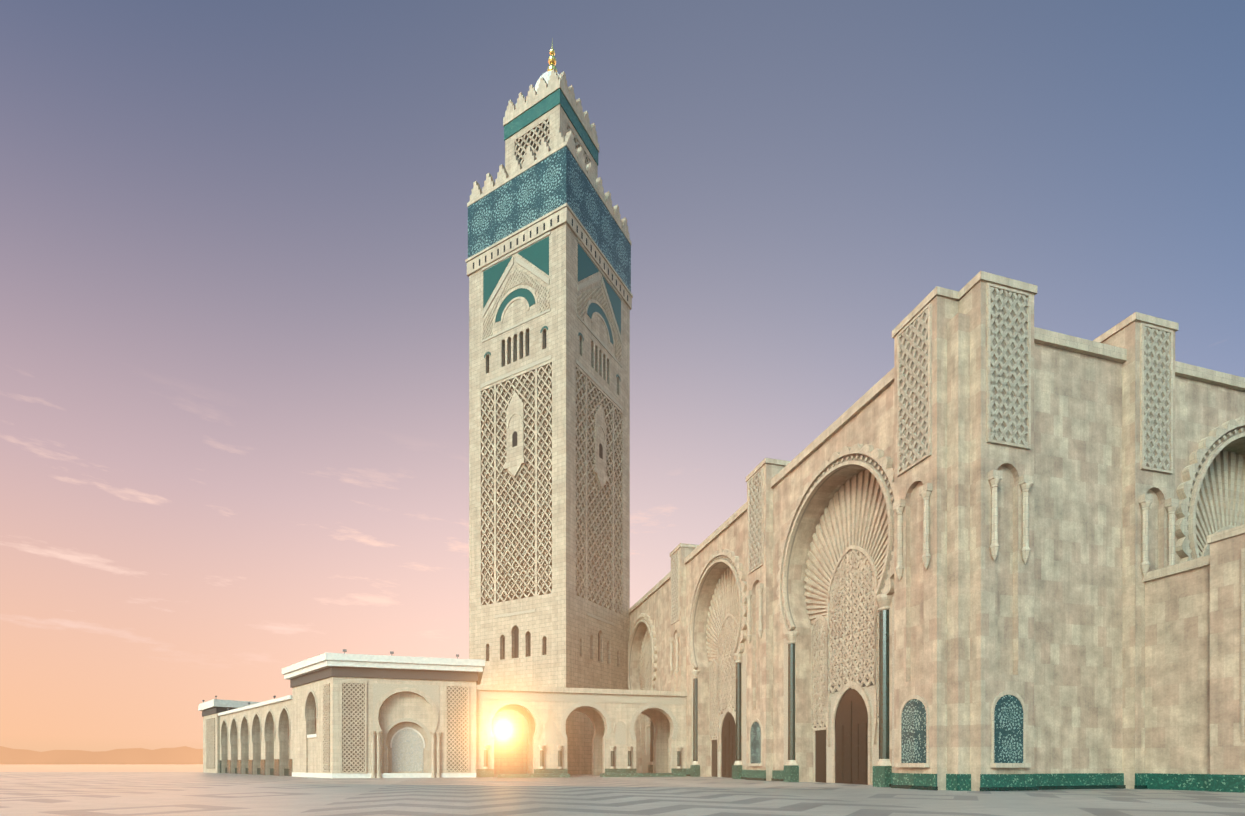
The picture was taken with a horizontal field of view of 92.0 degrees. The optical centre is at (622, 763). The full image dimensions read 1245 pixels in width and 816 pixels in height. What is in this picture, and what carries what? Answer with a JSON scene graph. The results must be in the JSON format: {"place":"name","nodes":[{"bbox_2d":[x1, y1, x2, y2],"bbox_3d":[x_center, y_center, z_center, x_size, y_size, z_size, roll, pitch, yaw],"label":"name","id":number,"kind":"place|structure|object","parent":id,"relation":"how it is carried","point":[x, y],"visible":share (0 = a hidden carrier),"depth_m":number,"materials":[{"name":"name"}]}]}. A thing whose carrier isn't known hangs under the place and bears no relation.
{"place":"outdoors","nodes":[
{"label":"outdoors","id":0,"kind":"place"},
{"bbox_2d":[0,746,202,763],"bbox_3d":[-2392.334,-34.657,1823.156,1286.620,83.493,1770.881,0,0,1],"label":"distant coast","id":1,"kind":"structure","parent":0,"point":[183,755],"depth_m":2431.09},
{"bbox_2d":[0,764,1244,815],"bbox_3d":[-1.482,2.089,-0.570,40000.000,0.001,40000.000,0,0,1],"label":"ground","id":2,"kind":"structure","parent":0,"point":[110,790],"depth_m":37.33,"materials":[{"name":"grey stone"}]},
{"bbox_2d":[199,649,484,777],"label":"pavilion","id":3,"kind":"structure","parent":2,"relation":"on","point":[338,715],"depth_m":91.69,"materials":[{"name":"stone"}]},
{"bbox_2d":[465,42,632,774],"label":"minaret","id":4,"kind":"object","parent":2,"relation":"on","point":[548,261],"visible":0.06,"depth_m":122.13,"materials":[{"name":"stone"}]},
{"bbox_2d":[476,685,686,777],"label":"arcade wall","id":5,"kind":"structure","parent":2,"relation":"on","point":[611,714],"depth_m":98.70,"materials":[{"name":"stone"}]},
{"bbox_2d":[628,271,1244,792],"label":"prayer hall","id":6,"kind":"structure","parent":2,"relation":"on","point":[984,533],"depth_m":50.27,"materials":[{"name":"stone"}]},
{"bbox_2d":[0,0,1244,751],"label":"sky","id":7,"kind":"structure","parent":0,"point":[234,280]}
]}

